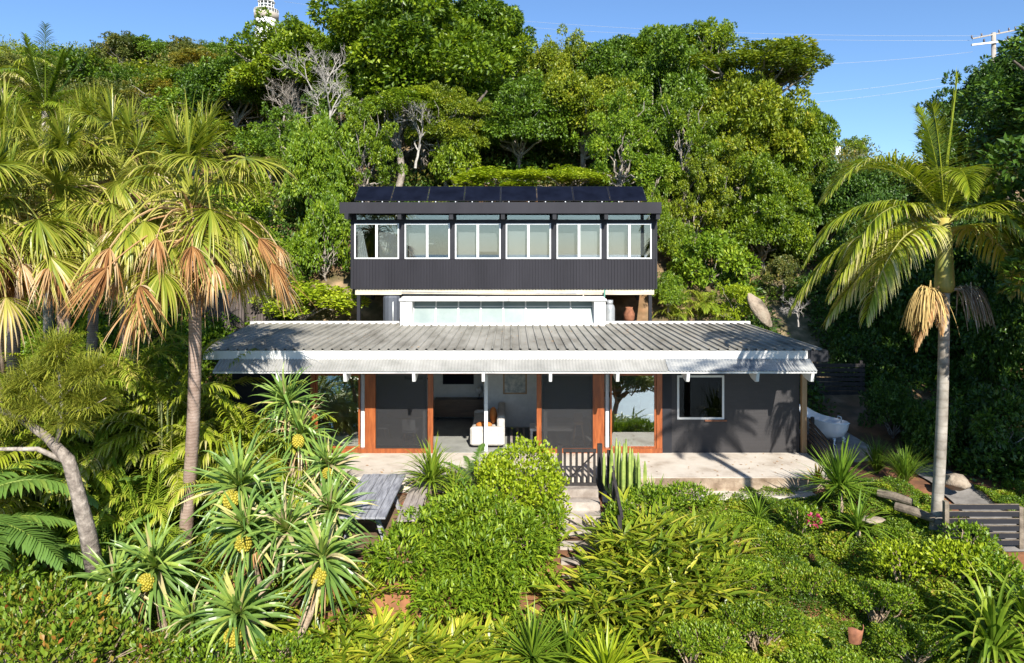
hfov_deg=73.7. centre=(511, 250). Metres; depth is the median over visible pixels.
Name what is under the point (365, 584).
bromeliad
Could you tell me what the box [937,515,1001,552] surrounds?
creeper
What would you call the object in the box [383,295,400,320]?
water tank
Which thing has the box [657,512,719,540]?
creeper
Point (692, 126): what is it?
broadleaf tree
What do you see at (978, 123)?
broadleaf tree
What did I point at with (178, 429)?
cane palm
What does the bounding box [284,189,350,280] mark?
broadleaf tree
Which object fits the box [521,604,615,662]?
yucca
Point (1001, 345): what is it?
broadleaf tree
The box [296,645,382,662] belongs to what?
shell ginger
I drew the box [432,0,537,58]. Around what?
broadleaf tree
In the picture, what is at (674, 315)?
cane palm
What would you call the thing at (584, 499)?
steps
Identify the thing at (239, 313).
paling fence
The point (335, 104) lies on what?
bare tree
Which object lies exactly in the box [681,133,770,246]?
broadleaf tree
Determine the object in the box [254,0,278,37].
lighthouse
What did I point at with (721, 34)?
broadleaf tree
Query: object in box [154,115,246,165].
bush
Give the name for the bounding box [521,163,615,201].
bush
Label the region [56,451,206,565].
cane palm
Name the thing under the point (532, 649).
yucca
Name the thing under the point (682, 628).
shrub
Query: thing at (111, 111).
fan palm
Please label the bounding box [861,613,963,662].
creeper
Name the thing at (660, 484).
spiky plant
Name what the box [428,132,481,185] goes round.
bush
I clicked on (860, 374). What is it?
garden fence
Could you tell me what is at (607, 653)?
agave
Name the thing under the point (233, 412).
cane palm
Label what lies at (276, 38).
broadleaf tree
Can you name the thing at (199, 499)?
cane palm
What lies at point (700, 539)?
shell ginger
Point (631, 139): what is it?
broadleaf tree
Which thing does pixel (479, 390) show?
table lamp
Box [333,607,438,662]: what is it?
shell ginger
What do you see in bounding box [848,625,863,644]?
broken pot
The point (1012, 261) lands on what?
broadleaf tree
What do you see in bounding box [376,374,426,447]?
screen door
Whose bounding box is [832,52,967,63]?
power line
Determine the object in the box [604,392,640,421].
kitchen bench
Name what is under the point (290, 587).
slope plants
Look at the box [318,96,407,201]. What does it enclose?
broadleaf tree
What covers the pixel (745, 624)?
shrub
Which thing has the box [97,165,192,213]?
bush
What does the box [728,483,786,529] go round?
spiky plant
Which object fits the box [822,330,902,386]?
broadleaf tree
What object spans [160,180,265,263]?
bush
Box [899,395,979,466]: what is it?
bush
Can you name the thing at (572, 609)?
shell ginger
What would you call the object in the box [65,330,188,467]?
cane palm
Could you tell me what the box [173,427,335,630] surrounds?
pandanus
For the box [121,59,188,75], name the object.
bush
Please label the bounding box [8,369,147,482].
cane palm
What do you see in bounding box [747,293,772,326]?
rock
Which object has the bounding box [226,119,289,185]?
bush
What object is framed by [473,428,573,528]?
lime hedge
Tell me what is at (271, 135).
broadleaf tree
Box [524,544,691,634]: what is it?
shell ginger
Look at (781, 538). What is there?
creeper
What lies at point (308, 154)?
broadleaf tree
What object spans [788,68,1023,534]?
king palm
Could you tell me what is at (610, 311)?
gas cylinder
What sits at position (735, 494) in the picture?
patio weeds
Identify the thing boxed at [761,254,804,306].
bush
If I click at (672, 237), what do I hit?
bush
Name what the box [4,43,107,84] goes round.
bush
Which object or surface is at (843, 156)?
hillside scrub
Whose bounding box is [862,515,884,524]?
rock
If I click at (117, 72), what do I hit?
bush
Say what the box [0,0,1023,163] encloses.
sky
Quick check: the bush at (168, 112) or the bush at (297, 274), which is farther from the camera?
the bush at (168, 112)
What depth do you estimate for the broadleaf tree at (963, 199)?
30.96 m
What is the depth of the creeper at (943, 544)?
13.47 m
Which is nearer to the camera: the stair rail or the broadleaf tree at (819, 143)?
the stair rail
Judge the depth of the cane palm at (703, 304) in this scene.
27.33 m
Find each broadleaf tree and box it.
[167,53,292,143]
[219,5,357,119]
[253,92,345,180]
[274,109,362,218]
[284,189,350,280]
[305,0,535,173]
[312,70,396,151]
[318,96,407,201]
[329,0,382,139]
[339,85,458,201]
[404,80,495,201]
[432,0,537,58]
[460,45,529,157]
[468,68,578,180]
[510,23,593,85]
[512,53,545,81]
[532,70,642,184]
[571,85,664,201]
[572,34,657,102]
[606,24,720,154]
[613,22,731,151]
[636,85,727,220]
[641,185,671,245]
[656,53,744,98]
[662,150,735,242]
[670,34,835,195]
[678,67,817,198]
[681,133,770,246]
[684,15,741,55]
[711,151,817,271]
[742,91,840,179]
[768,179,850,271]
[793,161,836,187]
[801,155,915,231]
[818,183,962,348]
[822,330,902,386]
[823,134,840,161]
[840,134,872,158]
[883,199,1023,354]
[907,144,1022,222]
[914,38,1023,198]
[952,23,1023,168]
[958,275,1023,393]
[959,50,1023,168]
[973,132,1023,302]
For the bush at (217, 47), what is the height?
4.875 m
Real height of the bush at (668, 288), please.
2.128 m
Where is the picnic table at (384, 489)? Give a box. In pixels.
[336,474,405,540]
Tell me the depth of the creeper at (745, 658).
12.10 m
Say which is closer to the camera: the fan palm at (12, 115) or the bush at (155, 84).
the fan palm at (12, 115)
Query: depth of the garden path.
16.82 m
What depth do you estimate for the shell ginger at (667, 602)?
13.70 m
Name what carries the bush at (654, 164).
on the ground at (849, 407)
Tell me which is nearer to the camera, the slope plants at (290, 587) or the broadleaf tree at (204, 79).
the slope plants at (290, 587)
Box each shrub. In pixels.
[0,554,185,662]
[152,626,332,662]
[256,473,357,502]
[358,478,569,625]
[600,479,720,527]
[659,614,749,662]
[711,597,815,650]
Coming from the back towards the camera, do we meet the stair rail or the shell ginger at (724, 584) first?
the stair rail
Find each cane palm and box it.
[0,331,126,513]
[0,362,213,511]
[0,372,95,522]
[0,393,125,556]
[6,311,147,495]
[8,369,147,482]
[45,351,247,529]
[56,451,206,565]
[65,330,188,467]
[66,337,241,502]
[109,524,241,616]
[119,348,276,472]
[143,380,336,531]
[156,433,271,540]
[202,467,304,571]
[208,424,350,517]
[652,288,703,320]
[679,282,730,318]
[707,298,754,325]
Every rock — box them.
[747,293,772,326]
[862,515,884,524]
[945,473,970,490]
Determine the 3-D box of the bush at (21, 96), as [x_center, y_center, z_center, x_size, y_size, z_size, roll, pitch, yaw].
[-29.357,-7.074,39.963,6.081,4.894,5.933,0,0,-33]
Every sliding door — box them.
[316,374,359,447]
[610,374,655,447]
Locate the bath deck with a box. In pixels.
[799,429,872,463]
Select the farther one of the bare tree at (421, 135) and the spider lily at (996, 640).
the bare tree at (421, 135)
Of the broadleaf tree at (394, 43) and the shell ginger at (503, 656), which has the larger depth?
the broadleaf tree at (394, 43)
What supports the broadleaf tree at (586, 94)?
on the ground at (849, 407)
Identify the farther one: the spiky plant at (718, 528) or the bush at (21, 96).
the bush at (21, 96)
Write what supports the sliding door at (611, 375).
in the house at (694, 390)
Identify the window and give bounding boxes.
[354,223,398,258]
[405,223,449,258]
[455,223,500,258]
[506,223,550,258]
[557,223,600,258]
[607,223,651,258]
[677,375,726,421]
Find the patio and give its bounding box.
[257,453,826,492]
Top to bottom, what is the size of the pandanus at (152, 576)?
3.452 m
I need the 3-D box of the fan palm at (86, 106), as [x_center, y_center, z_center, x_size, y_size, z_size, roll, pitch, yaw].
[-13.907,-0.602,22.504,4.695,10.316,4.664,0,0,29]
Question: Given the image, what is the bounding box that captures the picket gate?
[557,443,601,496]
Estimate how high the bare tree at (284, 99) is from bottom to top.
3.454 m
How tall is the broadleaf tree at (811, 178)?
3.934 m
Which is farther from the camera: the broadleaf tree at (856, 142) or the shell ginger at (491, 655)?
the broadleaf tree at (856, 142)
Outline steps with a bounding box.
[556,484,602,578]
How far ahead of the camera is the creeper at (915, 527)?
15.03 m
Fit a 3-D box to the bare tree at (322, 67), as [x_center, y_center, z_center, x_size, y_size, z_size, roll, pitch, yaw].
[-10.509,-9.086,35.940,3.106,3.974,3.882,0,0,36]
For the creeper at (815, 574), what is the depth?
14.00 m
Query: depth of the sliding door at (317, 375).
19.98 m
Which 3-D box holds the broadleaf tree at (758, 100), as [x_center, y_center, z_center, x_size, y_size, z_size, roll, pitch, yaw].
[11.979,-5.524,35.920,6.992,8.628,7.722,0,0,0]
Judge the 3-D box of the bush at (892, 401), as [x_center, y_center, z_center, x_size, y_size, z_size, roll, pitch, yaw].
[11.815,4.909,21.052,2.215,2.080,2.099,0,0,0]
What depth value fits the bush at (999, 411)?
18.16 m
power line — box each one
[284,1,972,40]
[528,21,879,35]
[801,83,957,103]
[805,78,939,94]
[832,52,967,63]
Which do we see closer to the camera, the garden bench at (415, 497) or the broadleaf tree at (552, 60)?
the garden bench at (415, 497)
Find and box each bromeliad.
[341,570,392,597]
[801,462,825,484]
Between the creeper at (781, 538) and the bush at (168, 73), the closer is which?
the creeper at (781, 538)
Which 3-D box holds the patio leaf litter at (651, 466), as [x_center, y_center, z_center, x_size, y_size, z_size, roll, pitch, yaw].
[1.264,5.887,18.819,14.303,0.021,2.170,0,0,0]
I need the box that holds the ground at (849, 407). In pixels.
[3,55,1023,662]
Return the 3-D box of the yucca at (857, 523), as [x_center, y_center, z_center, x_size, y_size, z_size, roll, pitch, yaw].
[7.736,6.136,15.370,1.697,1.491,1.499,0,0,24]
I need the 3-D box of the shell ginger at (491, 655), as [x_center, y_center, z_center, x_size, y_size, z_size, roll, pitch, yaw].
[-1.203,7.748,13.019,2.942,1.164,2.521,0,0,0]
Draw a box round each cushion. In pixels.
[476,421,491,425]
[489,407,496,423]
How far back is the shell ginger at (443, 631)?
13.33 m
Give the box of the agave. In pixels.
[567,617,661,662]
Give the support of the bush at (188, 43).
on the ground at (849, 407)
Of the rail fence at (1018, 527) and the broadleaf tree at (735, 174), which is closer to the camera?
the rail fence at (1018, 527)
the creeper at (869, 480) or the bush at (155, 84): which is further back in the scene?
the bush at (155, 84)
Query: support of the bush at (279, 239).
on the ground at (849, 407)
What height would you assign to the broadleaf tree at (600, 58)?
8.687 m
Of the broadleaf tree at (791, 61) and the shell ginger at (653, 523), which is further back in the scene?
the broadleaf tree at (791, 61)
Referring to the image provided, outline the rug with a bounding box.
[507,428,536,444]
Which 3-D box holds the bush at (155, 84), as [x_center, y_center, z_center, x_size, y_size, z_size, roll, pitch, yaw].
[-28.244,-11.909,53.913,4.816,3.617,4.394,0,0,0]
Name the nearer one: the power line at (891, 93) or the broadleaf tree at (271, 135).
the broadleaf tree at (271, 135)
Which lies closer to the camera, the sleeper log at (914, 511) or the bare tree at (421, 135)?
the sleeper log at (914, 511)
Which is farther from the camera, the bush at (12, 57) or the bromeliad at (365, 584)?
the bush at (12, 57)
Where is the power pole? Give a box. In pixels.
[971,26,1015,60]
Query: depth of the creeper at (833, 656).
12.14 m
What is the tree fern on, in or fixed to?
on the ground at (849, 407)
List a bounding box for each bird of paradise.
[23,500,173,589]
[84,460,215,503]
[436,443,518,492]
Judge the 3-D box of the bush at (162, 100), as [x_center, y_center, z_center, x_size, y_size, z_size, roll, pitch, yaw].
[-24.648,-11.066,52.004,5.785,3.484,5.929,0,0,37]
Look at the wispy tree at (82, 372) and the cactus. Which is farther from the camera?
the cactus
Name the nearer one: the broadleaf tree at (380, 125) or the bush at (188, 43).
the broadleaf tree at (380, 125)
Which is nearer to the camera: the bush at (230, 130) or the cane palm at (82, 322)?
the cane palm at (82, 322)
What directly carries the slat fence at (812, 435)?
on the ground at (849, 407)
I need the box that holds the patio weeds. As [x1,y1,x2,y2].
[636,485,847,508]
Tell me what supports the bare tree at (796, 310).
on the ground at (849, 407)
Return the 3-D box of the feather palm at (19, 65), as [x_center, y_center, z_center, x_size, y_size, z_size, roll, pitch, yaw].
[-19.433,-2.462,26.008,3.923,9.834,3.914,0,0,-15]
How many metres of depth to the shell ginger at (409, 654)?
12.83 m
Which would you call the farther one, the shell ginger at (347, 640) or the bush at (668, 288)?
the bush at (668, 288)
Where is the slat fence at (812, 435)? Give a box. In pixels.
[809,417,833,467]
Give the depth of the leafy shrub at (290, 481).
16.24 m
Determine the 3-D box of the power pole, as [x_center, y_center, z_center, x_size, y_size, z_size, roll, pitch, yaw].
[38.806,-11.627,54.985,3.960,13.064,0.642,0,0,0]
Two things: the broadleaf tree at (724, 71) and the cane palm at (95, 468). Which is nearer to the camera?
the cane palm at (95, 468)
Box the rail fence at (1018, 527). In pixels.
[942,500,1023,548]
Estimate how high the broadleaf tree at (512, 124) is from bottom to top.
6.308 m
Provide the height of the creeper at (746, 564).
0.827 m
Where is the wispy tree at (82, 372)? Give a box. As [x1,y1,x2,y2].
[0,321,127,572]
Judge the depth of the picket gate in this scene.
17.60 m
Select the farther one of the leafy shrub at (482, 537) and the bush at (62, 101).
the bush at (62, 101)
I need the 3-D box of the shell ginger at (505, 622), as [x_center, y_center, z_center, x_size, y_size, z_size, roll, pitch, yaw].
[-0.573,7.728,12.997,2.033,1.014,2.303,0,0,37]
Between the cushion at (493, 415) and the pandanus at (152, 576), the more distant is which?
the cushion at (493, 415)
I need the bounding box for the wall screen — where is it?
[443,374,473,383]
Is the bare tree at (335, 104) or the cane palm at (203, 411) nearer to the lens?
the cane palm at (203, 411)
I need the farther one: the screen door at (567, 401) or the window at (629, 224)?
the window at (629, 224)
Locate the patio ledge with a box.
[601,491,819,501]
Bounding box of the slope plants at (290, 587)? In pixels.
[2,494,635,662]
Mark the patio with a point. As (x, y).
(676, 465)
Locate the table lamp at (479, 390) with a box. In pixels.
[476,387,482,398]
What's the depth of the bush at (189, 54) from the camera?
63.15 m
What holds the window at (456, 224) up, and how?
in the house at (581, 247)
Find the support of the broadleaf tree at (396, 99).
on the ground at (849, 407)
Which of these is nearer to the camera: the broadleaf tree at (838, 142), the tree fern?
the tree fern
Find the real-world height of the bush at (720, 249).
2.865 m
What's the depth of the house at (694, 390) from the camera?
20.00 m
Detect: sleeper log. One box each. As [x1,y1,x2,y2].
[877,489,912,505]
[894,502,935,522]
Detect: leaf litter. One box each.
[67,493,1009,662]
[313,324,765,346]
[347,453,810,476]
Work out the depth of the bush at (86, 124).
43.09 m
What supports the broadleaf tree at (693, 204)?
on the ground at (849, 407)
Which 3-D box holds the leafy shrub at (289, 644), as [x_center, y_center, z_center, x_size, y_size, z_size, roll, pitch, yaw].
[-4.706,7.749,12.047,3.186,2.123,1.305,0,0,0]
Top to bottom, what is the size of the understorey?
10.893 m
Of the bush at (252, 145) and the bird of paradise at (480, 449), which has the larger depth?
the bush at (252, 145)
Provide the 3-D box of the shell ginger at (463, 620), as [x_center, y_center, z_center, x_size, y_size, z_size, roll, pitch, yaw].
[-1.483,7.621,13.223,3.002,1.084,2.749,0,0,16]
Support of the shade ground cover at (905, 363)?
on the ground at (849, 407)
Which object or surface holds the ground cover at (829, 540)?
on the ground at (849, 407)
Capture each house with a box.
[203,296,827,457]
[339,186,661,320]
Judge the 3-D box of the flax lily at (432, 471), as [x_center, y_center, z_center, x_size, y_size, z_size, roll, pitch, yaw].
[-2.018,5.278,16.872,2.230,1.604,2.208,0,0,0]
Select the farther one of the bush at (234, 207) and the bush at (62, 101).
the bush at (62, 101)
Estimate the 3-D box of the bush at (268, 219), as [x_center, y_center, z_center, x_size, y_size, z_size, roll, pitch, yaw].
[-11.072,-1.159,28.080,3.504,5.244,3.826,0,0,38]
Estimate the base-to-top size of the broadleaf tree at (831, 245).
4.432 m
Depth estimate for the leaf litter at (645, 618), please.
14.24 m
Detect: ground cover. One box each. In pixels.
[608,475,1023,662]
[709,263,1023,489]
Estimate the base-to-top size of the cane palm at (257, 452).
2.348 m
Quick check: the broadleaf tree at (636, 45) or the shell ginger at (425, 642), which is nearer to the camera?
the shell ginger at (425, 642)
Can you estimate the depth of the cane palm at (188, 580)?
14.76 m
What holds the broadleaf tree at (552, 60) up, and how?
on the ground at (849, 407)
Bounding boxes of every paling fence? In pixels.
[202,290,244,335]
[240,269,277,326]
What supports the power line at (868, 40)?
attached to the power pole
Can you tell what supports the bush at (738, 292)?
on the ground at (849, 407)
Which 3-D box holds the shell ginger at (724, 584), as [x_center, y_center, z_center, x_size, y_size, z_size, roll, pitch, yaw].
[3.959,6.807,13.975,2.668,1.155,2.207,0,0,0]
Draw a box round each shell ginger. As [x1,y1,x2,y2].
[236,635,346,662]
[264,594,415,662]
[265,593,379,662]
[281,546,417,630]
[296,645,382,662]
[302,599,420,662]
[322,609,451,662]
[323,606,463,662]
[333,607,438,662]
[339,603,505,662]
[351,624,452,662]
[369,599,510,662]
[379,638,477,662]
[406,605,523,662]
[454,606,525,662]
[468,606,556,662]
[493,638,520,662]
[506,565,637,660]
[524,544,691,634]
[553,520,677,595]
[554,582,675,662]
[561,486,698,567]
[564,563,715,659]
[579,525,720,606]
[588,578,741,662]
[597,498,722,571]
[605,535,753,619]
[629,503,763,583]
[649,540,784,618]
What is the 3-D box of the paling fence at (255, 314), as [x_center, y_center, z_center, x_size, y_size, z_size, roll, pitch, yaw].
[-9.417,2.174,25.369,1.355,3.052,0.162,0,0,0]
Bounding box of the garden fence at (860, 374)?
[799,360,864,399]
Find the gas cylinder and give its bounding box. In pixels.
[606,300,614,320]
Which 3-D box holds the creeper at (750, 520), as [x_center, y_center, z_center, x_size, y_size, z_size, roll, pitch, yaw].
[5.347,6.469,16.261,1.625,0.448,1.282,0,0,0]
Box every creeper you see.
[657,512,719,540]
[694,649,778,662]
[699,554,771,587]
[701,508,773,534]
[739,526,823,556]
[766,561,857,601]
[776,643,874,662]
[826,475,889,490]
[831,575,924,624]
[859,536,940,584]
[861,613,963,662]
[881,520,938,542]
[911,533,1008,581]
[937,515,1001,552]
[952,545,1023,594]
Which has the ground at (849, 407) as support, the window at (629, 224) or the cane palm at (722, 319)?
the cane palm at (722, 319)
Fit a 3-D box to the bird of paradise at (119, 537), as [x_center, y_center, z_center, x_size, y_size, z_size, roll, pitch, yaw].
[-8.880,6.625,14.835,2.866,1.642,3.420,0,0,0]
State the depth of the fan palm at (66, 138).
16.86 m
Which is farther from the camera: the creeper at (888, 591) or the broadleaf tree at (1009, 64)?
the broadleaf tree at (1009, 64)
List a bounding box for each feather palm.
[0,21,126,340]
[0,49,69,102]
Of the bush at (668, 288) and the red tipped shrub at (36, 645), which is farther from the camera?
the bush at (668, 288)
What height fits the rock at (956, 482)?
0.430 m
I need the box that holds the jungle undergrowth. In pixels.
[0,261,308,662]
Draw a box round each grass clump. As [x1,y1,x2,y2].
[850,433,896,473]
[874,440,932,482]
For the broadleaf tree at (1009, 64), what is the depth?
32.06 m
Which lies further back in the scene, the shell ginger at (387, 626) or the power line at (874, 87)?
the power line at (874, 87)
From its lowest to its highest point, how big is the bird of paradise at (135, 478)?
1.672 m
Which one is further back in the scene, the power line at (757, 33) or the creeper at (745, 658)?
the power line at (757, 33)
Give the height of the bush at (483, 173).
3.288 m
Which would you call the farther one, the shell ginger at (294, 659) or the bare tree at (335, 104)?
the bare tree at (335, 104)
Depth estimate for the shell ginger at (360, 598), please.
13.46 m
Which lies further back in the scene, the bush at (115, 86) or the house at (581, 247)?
the bush at (115, 86)
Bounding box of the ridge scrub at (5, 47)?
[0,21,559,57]
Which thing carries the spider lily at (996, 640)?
on the ground at (849, 407)
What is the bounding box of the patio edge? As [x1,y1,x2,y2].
[602,478,830,490]
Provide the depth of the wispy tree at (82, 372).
13.39 m
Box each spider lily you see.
[903,561,1023,662]
[957,554,1023,641]
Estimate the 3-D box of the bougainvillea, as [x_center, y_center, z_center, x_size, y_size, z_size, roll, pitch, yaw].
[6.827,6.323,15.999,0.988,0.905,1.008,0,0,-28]
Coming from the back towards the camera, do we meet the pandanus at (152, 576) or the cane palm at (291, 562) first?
the cane palm at (291, 562)
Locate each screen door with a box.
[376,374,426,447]
[542,374,592,447]
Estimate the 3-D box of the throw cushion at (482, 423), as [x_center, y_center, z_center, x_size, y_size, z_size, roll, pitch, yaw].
[-0.850,5.280,20.750,0.500,0.180,0.340,0,0,0]
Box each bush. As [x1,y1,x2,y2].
[0,50,69,99]
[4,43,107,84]
[6,89,68,138]
[51,47,132,86]
[54,99,98,134]
[61,76,148,108]
[70,112,135,144]
[87,30,151,64]
[89,108,182,150]
[94,63,156,91]
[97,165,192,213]
[119,34,169,64]
[119,75,178,110]
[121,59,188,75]
[135,66,191,111]
[140,84,220,118]
[142,106,204,140]
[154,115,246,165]
[157,35,204,63]
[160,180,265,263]
[168,49,206,68]
[169,45,222,65]
[182,97,267,136]
[197,39,228,55]
[200,169,286,264]
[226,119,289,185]
[228,228,287,266]
[246,279,370,320]
[255,255,302,303]
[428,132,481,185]
[450,165,558,201]
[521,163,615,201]
[622,152,682,199]
[652,270,690,317]
[657,217,699,265]
[666,226,761,289]
[706,279,764,320]
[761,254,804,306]
[857,376,934,437]
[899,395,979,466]
[948,375,1023,480]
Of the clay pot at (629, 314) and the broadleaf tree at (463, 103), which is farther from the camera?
the broadleaf tree at (463, 103)
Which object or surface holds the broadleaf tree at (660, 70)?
on the ground at (849, 407)
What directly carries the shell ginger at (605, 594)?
on the ground at (849, 407)
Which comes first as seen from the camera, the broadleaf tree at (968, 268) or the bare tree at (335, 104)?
the broadleaf tree at (968, 268)
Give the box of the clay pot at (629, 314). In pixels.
[623,307,634,320]
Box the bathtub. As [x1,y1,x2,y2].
[799,404,849,444]
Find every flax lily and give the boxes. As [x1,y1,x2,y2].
[392,433,474,498]
[422,459,476,504]
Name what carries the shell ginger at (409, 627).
on the ground at (849, 407)
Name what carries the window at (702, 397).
in the house at (694, 390)
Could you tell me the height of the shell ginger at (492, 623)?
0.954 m
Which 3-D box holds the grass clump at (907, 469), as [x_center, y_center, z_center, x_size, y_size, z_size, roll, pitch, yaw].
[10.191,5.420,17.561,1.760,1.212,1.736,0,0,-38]
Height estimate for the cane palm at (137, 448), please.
3.870 m
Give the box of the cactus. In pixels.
[602,438,646,502]
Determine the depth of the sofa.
20.37 m
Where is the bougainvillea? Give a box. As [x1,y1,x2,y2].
[778,499,829,536]
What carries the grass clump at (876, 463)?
on the ground at (849, 407)
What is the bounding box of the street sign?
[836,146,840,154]
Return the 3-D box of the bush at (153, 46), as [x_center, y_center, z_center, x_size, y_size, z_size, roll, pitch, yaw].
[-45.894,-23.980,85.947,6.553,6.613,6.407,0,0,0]
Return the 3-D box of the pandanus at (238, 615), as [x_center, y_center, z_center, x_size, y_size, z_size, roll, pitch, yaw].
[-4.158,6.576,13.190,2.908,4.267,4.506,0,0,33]
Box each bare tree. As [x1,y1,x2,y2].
[260,77,304,132]
[271,42,349,100]
[288,62,362,132]
[395,100,456,168]
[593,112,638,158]
[779,295,809,326]
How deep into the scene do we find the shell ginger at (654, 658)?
13.12 m
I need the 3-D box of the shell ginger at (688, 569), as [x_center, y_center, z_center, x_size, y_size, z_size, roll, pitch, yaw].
[2.961,6.708,14.320,2.940,1.381,2.734,0,0,-43]
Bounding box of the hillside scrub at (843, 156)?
[1,36,1017,300]
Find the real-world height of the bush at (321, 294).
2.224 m
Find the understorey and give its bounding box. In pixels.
[14,124,986,308]
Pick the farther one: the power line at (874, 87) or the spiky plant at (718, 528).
the power line at (874, 87)
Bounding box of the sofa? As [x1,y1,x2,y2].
[470,402,504,445]
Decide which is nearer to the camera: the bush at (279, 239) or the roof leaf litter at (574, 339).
the roof leaf litter at (574, 339)
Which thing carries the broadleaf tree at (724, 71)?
on the ground at (849, 407)
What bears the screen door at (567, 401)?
in the house at (694, 390)
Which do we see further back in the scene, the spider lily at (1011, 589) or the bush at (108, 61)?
the bush at (108, 61)
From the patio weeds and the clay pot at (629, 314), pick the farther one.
the clay pot at (629, 314)
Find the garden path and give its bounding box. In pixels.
[899,462,1023,551]
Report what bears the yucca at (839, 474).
on the ground at (849, 407)
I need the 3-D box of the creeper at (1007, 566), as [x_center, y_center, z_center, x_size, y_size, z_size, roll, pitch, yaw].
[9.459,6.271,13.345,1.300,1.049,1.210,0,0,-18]
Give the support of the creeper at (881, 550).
on the ground at (849, 407)
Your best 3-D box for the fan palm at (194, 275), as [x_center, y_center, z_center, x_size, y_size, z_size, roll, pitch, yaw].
[-7.071,1.769,15.194,5.147,11.167,5.938,0,0,0]
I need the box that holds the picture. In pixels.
[503,374,526,393]
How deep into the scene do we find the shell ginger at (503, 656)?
12.75 m
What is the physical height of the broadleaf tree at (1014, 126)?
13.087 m
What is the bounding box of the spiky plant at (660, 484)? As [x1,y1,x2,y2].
[645,474,664,506]
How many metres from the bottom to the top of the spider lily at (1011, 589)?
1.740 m
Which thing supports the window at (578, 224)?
in the house at (581, 247)
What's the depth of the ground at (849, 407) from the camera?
22.41 m
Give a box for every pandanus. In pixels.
[58,508,222,661]
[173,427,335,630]
[179,463,379,662]
[251,361,367,507]
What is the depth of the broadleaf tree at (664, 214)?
30.69 m
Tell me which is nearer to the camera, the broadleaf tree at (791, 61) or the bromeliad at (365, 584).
the bromeliad at (365, 584)
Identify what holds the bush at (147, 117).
on the ground at (849, 407)
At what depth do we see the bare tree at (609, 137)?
34.02 m
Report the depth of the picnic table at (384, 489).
15.57 m
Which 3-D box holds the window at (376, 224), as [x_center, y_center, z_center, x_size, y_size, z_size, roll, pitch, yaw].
[-5.047,-0.365,25.484,1.665,1.330,0.092,0,0,0]
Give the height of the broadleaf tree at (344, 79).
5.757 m
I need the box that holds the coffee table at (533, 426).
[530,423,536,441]
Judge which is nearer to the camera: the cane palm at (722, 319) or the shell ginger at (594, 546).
the shell ginger at (594, 546)
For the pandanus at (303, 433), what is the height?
4.523 m
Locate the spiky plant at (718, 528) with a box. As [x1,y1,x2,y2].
[686,514,736,550]
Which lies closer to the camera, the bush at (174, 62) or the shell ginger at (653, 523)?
the shell ginger at (653, 523)
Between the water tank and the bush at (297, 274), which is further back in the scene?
the bush at (297, 274)
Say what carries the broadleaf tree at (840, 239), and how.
on the ground at (849, 407)
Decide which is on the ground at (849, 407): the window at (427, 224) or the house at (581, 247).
the house at (581, 247)
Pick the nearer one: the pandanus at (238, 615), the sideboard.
the pandanus at (238, 615)
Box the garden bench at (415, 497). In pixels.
[396,487,427,530]
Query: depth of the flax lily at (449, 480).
16.70 m
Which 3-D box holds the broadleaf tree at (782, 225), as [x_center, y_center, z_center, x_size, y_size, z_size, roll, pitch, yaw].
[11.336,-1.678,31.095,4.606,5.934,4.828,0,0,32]
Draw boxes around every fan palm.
[0,78,89,433]
[0,95,161,473]
[0,118,109,441]
[18,79,229,429]
[25,78,165,358]
[56,87,317,567]
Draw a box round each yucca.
[483,595,580,662]
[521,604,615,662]
[791,432,891,514]
[818,485,898,547]
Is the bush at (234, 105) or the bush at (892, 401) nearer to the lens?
the bush at (892, 401)
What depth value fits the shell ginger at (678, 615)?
13.29 m
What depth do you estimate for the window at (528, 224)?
25.45 m
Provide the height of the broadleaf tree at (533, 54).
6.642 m
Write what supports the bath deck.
on the ground at (849, 407)
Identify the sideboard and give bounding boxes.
[434,397,483,419]
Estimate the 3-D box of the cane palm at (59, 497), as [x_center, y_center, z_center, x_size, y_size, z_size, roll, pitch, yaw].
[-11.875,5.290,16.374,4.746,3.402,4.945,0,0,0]
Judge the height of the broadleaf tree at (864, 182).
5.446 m
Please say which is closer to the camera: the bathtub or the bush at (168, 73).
the bathtub
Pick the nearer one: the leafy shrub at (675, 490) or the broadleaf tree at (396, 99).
the leafy shrub at (675, 490)
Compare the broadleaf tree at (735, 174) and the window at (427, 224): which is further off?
the broadleaf tree at (735, 174)
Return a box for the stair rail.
[607,450,623,554]
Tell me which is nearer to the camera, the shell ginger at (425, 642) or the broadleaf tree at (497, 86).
the shell ginger at (425, 642)
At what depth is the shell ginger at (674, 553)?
15.27 m
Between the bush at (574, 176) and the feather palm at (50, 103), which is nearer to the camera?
the feather palm at (50, 103)
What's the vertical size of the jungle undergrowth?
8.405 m
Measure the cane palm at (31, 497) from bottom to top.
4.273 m
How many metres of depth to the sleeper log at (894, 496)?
15.78 m
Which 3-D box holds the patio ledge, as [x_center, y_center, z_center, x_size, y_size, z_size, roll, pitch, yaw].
[5.150,6.370,17.525,5.700,0.260,0.450,0,0,0]
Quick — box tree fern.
[0,458,100,570]

